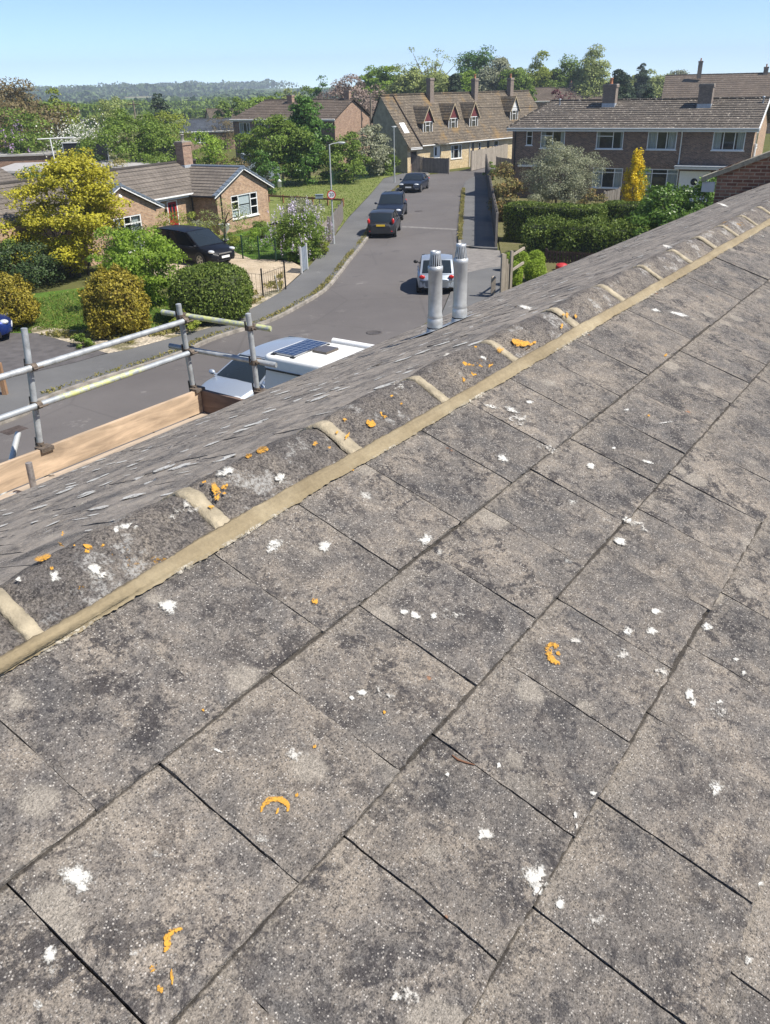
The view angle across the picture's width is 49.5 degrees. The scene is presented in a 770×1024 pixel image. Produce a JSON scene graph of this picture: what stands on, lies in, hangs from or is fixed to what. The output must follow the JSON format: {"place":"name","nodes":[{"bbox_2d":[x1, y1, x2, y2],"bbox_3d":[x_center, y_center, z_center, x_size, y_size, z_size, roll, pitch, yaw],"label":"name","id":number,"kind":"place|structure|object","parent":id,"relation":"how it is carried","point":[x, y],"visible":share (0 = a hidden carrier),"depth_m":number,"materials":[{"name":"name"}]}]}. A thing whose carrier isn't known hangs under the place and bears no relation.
{"place":"outdoors","nodes":[
{"label":"outdoors","id":0,"kind":"place"},
{"bbox_2d":[0,333,105,374],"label":"driveway","id":1,"kind":"structure","parent":0,"point":[42,348],"depth_m":29.18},
{"bbox_2d":[10,287,173,332],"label":"lawn","id":2,"kind":"structure","parent":0,"point":[42,294],"depth_m":34.79,"materials":[{"name":"green plant"}]},
{"bbox_2d":[0,270,42,327],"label":"conifer shrub","id":3,"kind":"object","parent":2,"relation":"on","point":[19,305],"visible":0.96,"depth_m":31.30,"materials":[{"name":"yellow plant"}]},
{"bbox_2d":[85,225,191,307],"bbox_3d":[-10.123,-9.975,34.068,3.990,3.546,4.387,-1,27,0],"label":"green shrub","id":4,"kind":"object","parent":2,"relation":"on","point":[154,245],"visible":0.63,"depth_m":33.18,"materials":[{"name":"green plant"}]},
{"bbox_2d":[26,289,280,352],"bbox_3d":[-7.778,-7.572,32.812,11.050,0.001,5.892,-17,31,-28],"label":"garden bed","id":5,"kind":"object","parent":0,"point":[142,341],"visible":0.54,"depth_m":30.59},
{"bbox_2d":[77,262,152,337],"bbox_3d":[-9.845,-7.769,30.548,2.590,2.568,2.705,-1,27,0],"label":"conifer shrub","id":6,"kind":"object","parent":5,"relation":"on","point":[113,300],"visible":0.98,"depth_m":29.79,"materials":[{"name":"yellow plant"}]},
{"bbox_2d":[39,270,283,343],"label":"bed weeds","id":7,"kind":"object","parent":5,"relation":"on","point":[66,334],"visible":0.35,"depth_m":30.85,"materials":[{"name":"green plant"}]},
{"bbox_2d":[166,261,254,324],"bbox_3d":[-6.772,-8.564,32.420,3.344,2.146,3.387,-1,27,0],"label":"privet hedge","id":8,"kind":"object","parent":5,"relation":"on","point":[222,290],"visible":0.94,"depth_m":31.37,"materials":[{"name":"green plant"}]},
{"bbox_2d":[154,412,210,431],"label":"driveway","id":9,"kind":"structure","parent":0,"point":[178,422],"depth_m":22.83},
{"bbox_2d":[201,336,311,398],"bbox_3d":[-3.398,-3.934,24.149,2.251,1.417,4.745,16,32,31],"label":"silver car","id":10,"kind":"object","parent":9,"relation":"on","point":[234,378],"visible":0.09,"depth_m":23.22,"materials":[{"name":"grey paint"}]},
{"bbox_2d":[265,338,372,388],"bbox_3d":[-0.459,-2.660,20.541,5.245,2.306,2.354,16,32,31],"label":"camper van","id":11,"kind":"object","parent":9,"relation":"on","point":[296,359],"visible":0.1,"depth_m":20.62,"materials":[{"name":"white paint"}]},
{"bbox_2d":[57,170,329,269],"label":"back garden","id":12,"kind":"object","parent":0,"point":[315,173],"visible":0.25,"depth_m":87.16,"materials":[{"name":"green plant"}]},
{"bbox_2d":[0,120,29,153],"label":"lilac bush","id":13,"kind":"object","parent":12,"relation":"on","point":[10,150],"visible":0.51,"depth_m":88.53,"materials":[{"name":"green plant"}]},
{"bbox_2d":[0,106,64,153],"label":"green tree","id":14,"kind":"object","parent":12,"relation":"on","point":[30,135],"visible":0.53,"depth_m":89.49,"materials":[{"name":"green plant"}]},
{"bbox_2d":[36,106,124,157],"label":"blossom tree","id":15,"kind":"object","parent":12,"relation":"on","point":[86,132],"visible":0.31,"depth_m":87.57,"materials":[{"name":"white plant"}]},
{"bbox_2d":[61,142,109,159],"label":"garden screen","id":16,"kind":"object","parent":12,"relation":"on","point":[66,146],"visible":0.17,"depth_m":84.56,"materials":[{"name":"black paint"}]},
{"bbox_2d":[74,107,194,162],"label":"green tree","id":17,"kind":"object","parent":12,"relation":"on","point":[149,130],"visible":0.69,"depth_m":74.93,"materials":[{"name":"green plant"}]},
{"bbox_2d":[184,131,238,164],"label":"green tree","id":18,"kind":"object","parent":12,"relation":"on","point":[213,146],"visible":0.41,"depth_m":72.60,"materials":[{"name":"green plant"}]},
{"bbox_2d":[251,149,289,194],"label":"garden bush","id":19,"kind":"object","parent":12,"relation":"on","point":[266,167],"visible":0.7,"depth_m":69.05,"materials":[{"name":"green plant"}]},
{"bbox_2d":[0,172,428,414],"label":"pavement","id":20,"kind":"structure","parent":0,"point":[319,271],"depth_m":31.30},
{"bbox_2d":[39,185,398,393],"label":"kerbside weeds","id":21,"kind":"object","parent":20,"relation":"on","point":[327,279],"visible":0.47,"depth_m":32.96,"materials":[{"name":"green plant"}]},
{"bbox_2d":[148,251,300,293],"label":"gravel drive","id":22,"kind":"structure","parent":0,"point":[292,269],"depth_m":41.91,"materials":[{"name":"beige gravel"}]},
{"bbox_2d":[154,224,234,263],"bbox_3d":[-9.983,-13.954,43.594,4.845,1.677,2.270,19,33,34],"label":"people carrier","id":23,"kind":"object","parent":22,"relation":"on","point":[198,245],"visible":0.77,"depth_m":42.69,"materials":[{"name":"black paint"}]},
{"bbox_2d":[0,167,494,491],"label":"road","id":24,"kind":"structure","parent":0,"point":[372,287],"depth_m":32.77,"materials":[{"name":"grey asphalt"}]},
{"bbox_2d":[367,209,402,236],"bbox_3d":[-0.040,-17.880,51.327,2.149,1.467,4.000,2,27,6],"label":"hatchback","id":25,"kind":"object","parent":24,"relation":"on","point":[383,221],"visible":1,"depth_m":49.71,"materials":[{"name":"grey paint"}]},
{"bbox_2d":[374,191,406,219],"bbox_3d":[0.473,-21.244,57.761,2.232,1.602,4.645,2,27,6],"label":"estate car","id":26,"kind":"object","parent":24,"relation":"on","point":[397,200],"visible":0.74,"depth_m":56.99,"materials":[{"name":"blue paint"}]},
{"bbox_2d":[399,172,429,191],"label":"coupe","id":27,"kind":"object","parent":24,"relation":"on","point":[415,181],"visible":0.99,"depth_m":71.48,"materials":[{"name":"black paint"}]},
{"bbox_2d":[413,254,453,291],"bbox_3d":[2.327,-10.846,37.441,2.158,1.447,3.710,1,27,4],"label":"car","id":28,"kind":"object","parent":24,"relation":"on","point":[447,273],"visible":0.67,"depth_m":36.06,"materials":[{"name":"silver metal"}]},
{"bbox_2d":[223,226,316,261],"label":"lawn","id":29,"kind":"structure","parent":0,"point":[271,254],"depth_m":46.04,"materials":[{"name":"green plant"}]},
{"bbox_2d":[260,198,333,261],"bbox_3d":[-4.611,-14.775,43.550,3.640,3.278,3.783,21,35,37],"label":"lilac bush","id":30,"kind":"object","parent":29,"relation":"on","point":[297,222],"visible":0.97,"depth_m":43.17,"materials":[{"name":"green plant"}]},
{"bbox_2d":[265,170,417,235],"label":"lawn","id":31,"kind":"structure","parent":0,"point":[273,202],"depth_m":71.01,"materials":[{"name":"green plant"}]},
{"bbox_2d":[232,113,315,186],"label":"leaning tree","id":32,"kind":"object","parent":31,"relation":"on","point":[279,131],"visible":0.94,"depth_m":73.92,"materials":[{"name":"green plant"}]},
{"bbox_2d":[280,196,322,221],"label":"garden shrub","id":33,"kind":"object","parent":31,"relation":"on","point":[299,204],"visible":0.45,"depth_m":55.21,"materials":[{"name":"green plant"}]},
{"bbox_2d":[277,136,332,185],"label":"dark tree","id":34,"kind":"object","parent":31,"relation":"on","point":[304,170],"visible":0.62,"depth_m":75.52,"materials":[{"name":"green plant"}]},
{"bbox_2d":[281,94,336,182],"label":"maple tree","id":35,"kind":"object","parent":31,"relation":"on","point":[304,118],"visible":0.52,"depth_m":75.33,"materials":[{"name":"green plant"}]},
{"bbox_2d":[327,201,342,241],"bbox_3d":[-3.068,-18.358,52.466,0.135,1.410,7.953,0,27,3],"label":"board fence","id":36,"kind":"object","parent":31,"relation":"on","point":[338,216],"visible":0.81,"depth_m":52.08,"materials":[{"name":"grey wood"}]},
{"bbox_2d":[318,131,373,183],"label":"hedge tree","id":37,"kind":"object","parent":31,"relation":"on","point":[338,153],"visible":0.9,"depth_m":76.77,"materials":[{"name":"green plant"}]},
{"bbox_2d":[346,124,393,177],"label":"hedge tree","id":38,"kind":"object","parent":31,"relation":"on","point":[374,140],"visible":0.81,"depth_m":81.75,"materials":[{"name":"grey plant"}]},
{"bbox_2d":[0,0,769,88],"label":"sky","id":39,"kind":"structure","parent":0,"point":[56,43],"materials":[{"name":"blue"}]},
{"bbox_2d":[2,79,769,355],"bbox_3d":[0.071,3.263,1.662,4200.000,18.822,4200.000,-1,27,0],"label":"ground","id":40,"kind":"structure","parent":0,"point":[74,281],"depth_m":47.69,"materials":[{"name":"green plant"}]},
{"bbox_2d":[0,150,62,167],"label":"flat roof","id":41,"kind":"structure","parent":40,"relation":"on","point":[7,158],"depth_m":88.10,"materials":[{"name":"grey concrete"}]},
{"bbox_2d":[0,237,68,288],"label":"laurel shrub","id":42,"kind":"object","parent":40,"relation":"on","point":[44,267],"visible":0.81,"depth_m":38.19,"materials":[{"name":"green plant"}]},
{"bbox_2d":[0,76,80,150],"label":"copper tree","id":43,"kind":"object","parent":40,"relation":"on","point":[12,94],"visible":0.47,"depth_m":102.11,"materials":[{"name":"brown plant"}]},
{"bbox_2d":[32,87,85,149],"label":"bright tree","id":44,"kind":"object","parent":40,"relation":"on","point":[72,116],"visible":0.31,"depth_m":105.74,"materials":[{"name":"green plant"}]},
{"bbox_2d":[0,147,133,277],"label":"golden tree","id":45,"kind":"object","parent":40,"relation":"on","point":[95,210],"visible":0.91,"depth_m":39.37,"materials":[{"name":"yellow plant"}]},
{"bbox_2d":[1,159,159,178],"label":"garage","id":46,"kind":"structure","parent":40,"relation":"on","point":[12,168],"depth_m":72.89,"materials":[{"name":"grey concrete"}]},
{"bbox_2d":[85,96,134,157],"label":"willow tree","id":47,"kind":"object","parent":40,"relation":"on","point":[106,111],"visible":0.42,"depth_m":111.84,"materials":[{"name":"green plant"}]},
{"bbox_2d":[92,220,165,275],"bbox_3d":[-11.731,-11.997,38.819,2.870,2.899,3.357,-23,34,-36],"label":"holly bush","id":48,"kind":"object","parent":40,"relation":"on","point":[134,227],"visible":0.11,"depth_m":38.52,"materials":[{"name":"green plant"}]},
{"bbox_2d":[0,134,274,275],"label":"bungalow","id":49,"kind":"object","parent":40,"relation":"on","point":[185,183],"visible":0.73,"depth_m":51.73,"materials":[{"name":"brick"}]},
{"bbox_2d":[113,214,144,252],"bbox_3d":[-14.153,-15.251,45.872,0.520,2.010,2.220,13,30,25],"label":"window","id":50,"kind":"structure","parent":49,"relation":"in","point":[136,218],"depth_m":46.06,"materials":[{"name":"white plastic"}]},
{"bbox_2d":[231,191,259,220],"bbox_3d":[-9.211,-19.859,54.045,0.520,1.510,2.920,13,30,25],"label":"window","id":51,"kind":"structure","parent":49,"relation":"in","point":[253,204],"depth_m":54.66,"materials":[{"name":"white plastic"}]},
{"bbox_2d":[0,303,277,499],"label":"scaffolding","id":52,"kind":"object","parent":40,"relation":"on","point":[42,459],"visible":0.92,"depth_m":6.97,"materials":[{"name":"metal"}]},
{"bbox_2d":[8,96,294,127],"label":"field hedges","id":53,"kind":"object","parent":40,"relation":"on","point":[182,106],"visible":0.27,"depth_m":336.23,"materials":[{"name":"green plant"}]},
{"bbox_2d":[149,93,171,135],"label":"dark conifer","id":54,"kind":"object","parent":40,"relation":"on","point":[158,100],"visible":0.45,"depth_m":134.15,"materials":[{"name":"green plant"}]},
{"bbox_2d":[146,110,195,153],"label":"green tree","id":55,"kind":"object","parent":40,"relation":"on","point":[167,117],"visible":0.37,"depth_m":100.72,"materials":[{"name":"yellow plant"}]},
{"bbox_2d":[152,209,219,235],"bbox_3d":[-11.108,-15.594,46.379,4.022,2.422,4.162,-1,27,0],"label":"hedge","id":56,"kind":"object","parent":40,"relation":"on","point":[165,223],"visible":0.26,"depth_m":46.34,"materials":[{"name":"green plant"}]},
{"bbox_2d":[178,118,234,149],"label":"cottage","id":57,"kind":"structure","parent":40,"relation":"on","point":[198,125],"depth_m":127.73,"materials":[{"name":"brown brick"}]},
{"bbox_2d":[0,174,429,424],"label":"kerb","id":58,"kind":"structure","parent":40,"relation":"on","point":[231,332],"depth_m":30.27,"materials":[{"name":"concrete"}]},
{"bbox_2d":[199,198,252,238],"bbox_3d":[-8.971,-16.316,47.285,3.145,2.804,3.047,-18,31,-29],"label":"apple tree","id":59,"kind":"object","parent":40,"relation":"on","point":[223,222],"visible":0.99,"depth_m":47.04,"materials":[{"name":"green plant"}]},
{"bbox_2d":[226,96,252,117],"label":"hedgerow tree","id":60,"kind":"object","parent":40,"relation":"on","point":[240,105],"visible":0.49,"depth_m":147.23,"materials":[{"name":"green plant"}]},
{"bbox_2d":[229,90,369,162],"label":"brick house","id":61,"kind":"structure","parent":40,"relation":"on","point":[346,113],"depth_m":100.75,"materials":[{"name":"brown brick"}]},
{"bbox_2d":[0,78,660,103],"bbox_3d":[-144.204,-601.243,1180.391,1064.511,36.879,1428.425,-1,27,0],"label":"woodland","id":62,"kind":"object","parent":40,"relation":"on","point":[191,90],"visible":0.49,"depth_m":1233.82,"materials":[{"name":"green plant"}]},
{"bbox_2d":[314,73,385,122],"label":"bare tree","id":63,"kind":"object","parent":40,"relation":"on","point":[339,89],"visible":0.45,"depth_m":132.38,"materials":[{"name":"brown plant"}]},
{"bbox_2d":[355,64,380,100],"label":"green tree","id":64,"kind":"object","parent":40,"relation":"on","point":[367,78],"visible":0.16,"depth_m":163.43,"materials":[{"name":"green plant"}]},
{"bbox_2d":[368,64,400,100],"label":"green tree","id":65,"kind":"object","parent":40,"relation":"on","point":[384,78],"visible":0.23,"depth_m":154.56,"materials":[{"name":"green plant"}]},
{"bbox_2d":[0,183,769,1023],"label":"tiled house","id":66,"kind":"structure","parent":40,"relation":"on","point":[272,659],"depth_m":1.59,"materials":[{"name":"tile"}]},
{"bbox_2d":[381,63,425,93],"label":"willow tree","id":67,"kind":"object","parent":40,"relation":"on","point":[409,82],"visible":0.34,"depth_m":145.28,"materials":[{"name":"green plant"}]},
{"bbox_2d":[412,154,449,173],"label":"board fence","id":68,"kind":"object","parent":40,"relation":"on","point":[429,165],"visible":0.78,"depth_m":85.97,"materials":[{"name":"grey wood"}]},
{"bbox_2d":[401,47,461,74],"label":"sparse tree","id":69,"kind":"object","parent":40,"relation":"on","point":[437,64],"visible":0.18,"depth_m":151.62,"materials":[{"name":"green plant"}]},
{"bbox_2d":[418,69,449,92],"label":"willow tree","id":70,"kind":"object","parent":40,"relation":"on","point":[441,82],"visible":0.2,"depth_m":140.61,"materials":[{"name":"green plant"}]},
{"bbox_2d":[370,74,537,173],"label":"stone house","id":71,"kind":"structure","parent":40,"relation":"on","point":[456,128],"depth_m":89.63,"materials":[{"name":"stone"}]},
{"bbox_2d":[454,44,496,85],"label":"pine tree","id":72,"kind":"object","parent":40,"relation":"on","point":[478,61],"visible":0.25,"depth_m":166.56,"materials":[{"name":"green plant"}]},
{"bbox_2d":[470,144,507,170],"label":"board fence","id":73,"kind":"object","parent":40,"relation":"on","point":[477,159],"visible":0.65,"depth_m":90.48,"materials":[{"name":"beige wood"}]},
{"bbox_2d":[485,154,498,246],"bbox_3d":[8.209,-25.586,65.621,0.158,1.910,45.194,1,27,5],"label":"board fence","id":74,"kind":"object","parent":40,"relation":"on","point":[494,213],"visible":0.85,"depth_m":53.34,"materials":[{"name":"grey wood"}]},
{"bbox_2d":[476,56,513,90],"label":"green tree","id":75,"kind":"object","parent":40,"relation":"on","point":[489,78],"visible":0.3,"depth_m":157.80,"materials":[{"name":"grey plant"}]},
{"bbox_2d":[499,247,524,292],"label":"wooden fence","id":76,"kind":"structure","parent":40,"relation":"on","point":[506,271],"depth_m":34.76,"materials":[{"name":"wood"}]},
{"bbox_2d":[496,67,536,100],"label":"green tree","id":77,"kind":"object","parent":40,"relation":"on","point":[522,80],"visible":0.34,"depth_m":154.01,"materials":[{"name":"green plant"}]},
{"bbox_2d":[524,50,556,86],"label":"bright tree","id":78,"kind":"object","parent":40,"relation":"on","point":[542,75],"visible":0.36,"depth_m":171.79,"materials":[{"name":"green plant"}]},
{"bbox_2d":[543,53,581,88],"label":"green tree","id":79,"kind":"object","parent":40,"relation":"on","point":[566,76],"visible":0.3,"depth_m":171.20,"materials":[{"name":"green plant"}]},
{"bbox_2d":[534,80,602,107],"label":"distant house","id":80,"kind":"structure","parent":40,"relation":"on","point":[543,96],"depth_m":168.34,"materials":[{"name":"tile"}]},
{"bbox_2d":[570,44,611,98],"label":"green tree","id":81,"kind":"object","parent":40,"relation":"on","point":[592,73],"visible":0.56,"depth_m":166.81,"materials":[{"name":"green plant"}]},
{"bbox_2d":[601,68,637,98],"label":"dark conifer","id":82,"kind":"object","parent":40,"relation":"on","point":[621,77],"visible":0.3,"depth_m":133.04,"materials":[{"name":"green plant"}]},
{"bbox_2d":[506,78,769,203],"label":"brick terrace","id":83,"kind":"structure","parent":40,"relation":"on","point":[685,141],"depth_m":61.17,"materials":[{"name":"brown brick"}]},
{"bbox_2d":[539,131,564,148],"bbox_3d":[12.819,-28.361,63.621,2.019,1.310,0.520,12,30,25],"label":"window","id":84,"kind":"structure","parent":83,"relation":"in","point":[558,135],"depth_m":63.70,"materials":[{"name":"white plastic"}]},
{"bbox_2d":[590,168,622,188],"bbox_3d":[16.787,-25.190,62.954,2.381,1.510,0.520,12,30,25],"label":"window","id":85,"kind":"structure","parent":83,"relation":"in","point":[612,180],"depth_m":63.02,"materials":[{"name":"white plastic"}]},
{"bbox_2d":[594,132,623,149],"bbox_3d":[16.668,-27.521,61.806,2.119,1.310,0.520,12,30,25],"label":"window","id":86,"kind":"structure","parent":83,"relation":"in","point":[604,140],"depth_m":61.99,"materials":[{"name":"white plastic"}]},
{"bbox_2d":[639,169,678,189],"bbox_3d":[20.095,-24.467,61.395,2.903,1.510,0.520,12,30,25],"label":"window","id":87,"kind":"structure","parent":83,"relation":"in","point":[660,177],"depth_m":61.40,"materials":[{"name":"white plastic"}]},
{"bbox_2d":[645,132,677,150],"bbox_3d":[19.995,-26.795,60.240,2.174,1.310,0.520,12,30,25],"label":"window","id":88,"kind":"structure","parent":83,"relation":"in","point":[658,141],"depth_m":60.34,"materials":[{"name":"white plastic"}]},
{"bbox_2d":[678,171,710,203],"bbox_3d":[22.272,-23.454,60.348,2.131,2.150,0.072,12,30,25],"label":"door","id":89,"kind":"structure","parent":83,"relation":"in","point":[686,178],"depth_m":60.21,"materials":[{"name":"white plastic"}]},
{"bbox_2d":[710,132,745,151],"bbox_3d":[24.029,-25.914,58.336,2.245,1.310,0.520,12,30,25],"label":"window","id":90,"kind":"structure","parent":83,"relation":"in","point":[722,141],"depth_m":58.47,"materials":[{"name":"white plastic"}]},
{"bbox_2d":[630,63,652,97],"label":"dark conifer","id":91,"kind":"object","parent":40,"relation":"on","point":[641,85],"visible":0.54,"depth_m":186.29,"materials":[{"name":"green plant"}]},
{"bbox_2d":[646,69,672,97],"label":"willow tree","id":92,"kind":"object","parent":40,"relation":"on","point":[656,81],"visible":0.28,"depth_m":194.28,"materials":[{"name":"green plant"}]},
{"bbox_2d":[701,151,769,203],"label":"brick house","id":93,"kind":"structure","parent":40,"relation":"on","point":[743,176],"depth_m":18.87,"materials":[{"name":"brown brick"}]},
{"bbox_2d":[442,266,500,315],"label":"pavement","id":94,"kind":"structure","parent":0,"point":[478,285],"depth_m":37.13,"materials":[{"name":"grey concrete"}]},
{"bbox_2d":[458,172,497,249],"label":"pavement","id":95,"kind":"structure","parent":0,"point":[477,227],"depth_m":56.48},
{"bbox_2d":[464,248,500,271],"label":"driveway","id":96,"kind":"structure","parent":0,"point":[478,259],"depth_m":43.42,"materials":[{"name":"concrete"}]},
{"bbox_2d":[491,173,706,287],"bbox_3d":[18.093,-24.485,65.007,28.569,0.001,72.746,7,28,16],"label":"front garden","id":97,"kind":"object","parent":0,"point":[505,247],"visible":0.14,"depth_m":48.80,"materials":[{"name":"green plant"}]},
{"bbox_2d":[486,161,528,220],"bbox_3d":[7.877,-20.881,54.583,2.818,3.858,3.115,16,32,30],"label":"photinia","id":98,"kind":"object","parent":97,"relation":"on","point":[502,188],"visible":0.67,"depth_m":54.02,"materials":[{"name":"green plant"}]},
{"bbox_2d":[523,259,546,280],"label":"clipped dome","id":99,"kind":"structure","parent":97,"relation":"on","point":[534,268],"depth_m":37.59,"materials":[{"name":"green plant"}]},
{"bbox_2d":[502,199,608,242],"bbox_3d":[9.463,-16.202,46.738,5.739,2.255,1.879,12,30,25],"label":"clipped hedge","id":100,"kind":"object","parent":97,"relation":"on","point":[514,212],"visible":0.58,"depth_m":46.38,"materials":[{"name":"green plant"}]},
{"bbox_2d":[516,136,611,203],"bbox_3d":[11.541,-21.434,53.946,6.125,5.278,5.680,-1,27,0],"label":"olive tree","id":101,"kind":"object","parent":97,"relation":"on","point":[571,178],"visible":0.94,"depth_m":53.48,"materials":[{"name":"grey plant"}]},
{"bbox_2d":[545,249,594,263],"bbox_3d":[9.298,-12.620,41.427,2.739,0.724,0.135,9,29,20],"label":"picket fence","id":102,"kind":"object","parent":97,"relation":"on","point":[547,252],"visible":0.55,"depth_m":41.53,"materials":[{"name":"black wood"}]},
{"bbox_2d":[517,212,660,260],"bbox_3d":[10.321,-14.072,42.432,7.242,2.360,2.970,10,29,21],"label":"loose hedge","id":103,"kind":"object","parent":97,"relation":"on","point":[555,234],"visible":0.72,"depth_m":41.99,"materials":[{"name":"green plant"}]},
{"bbox_2d":[603,200,656,227],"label":"clipped hedge","id":104,"kind":"object","parent":97,"relation":"on","point":[621,208],"visible":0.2,"depth_m":49.11,"materials":[{"name":"green plant"}]},
{"bbox_2d":[620,147,650,201],"bbox_3d":[16.105,-20.864,53.357,2.158,4.482,2.161,9,29,20],"label":"yellow conifer","id":105,"kind":"object","parent":97,"relation":"on","point":[637,174],"visible":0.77,"depth_m":53.07,"materials":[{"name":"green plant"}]},
{"bbox_2d":[625,176,716,236],"bbox_3d":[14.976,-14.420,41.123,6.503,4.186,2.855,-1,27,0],"label":"laurel hedge","id":106,"kind":"object","parent":97,"relation":"on","point":[660,214],"visible":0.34,"depth_m":40.53,"materials":[{"name":"green plant"}]},
{"bbox_2d":[662,58,769,132],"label":"distant house","id":107,"kind":"structure","parent":0,"point":[727,85],"depth_m":138.53,"materials":[{"name":"tile"}]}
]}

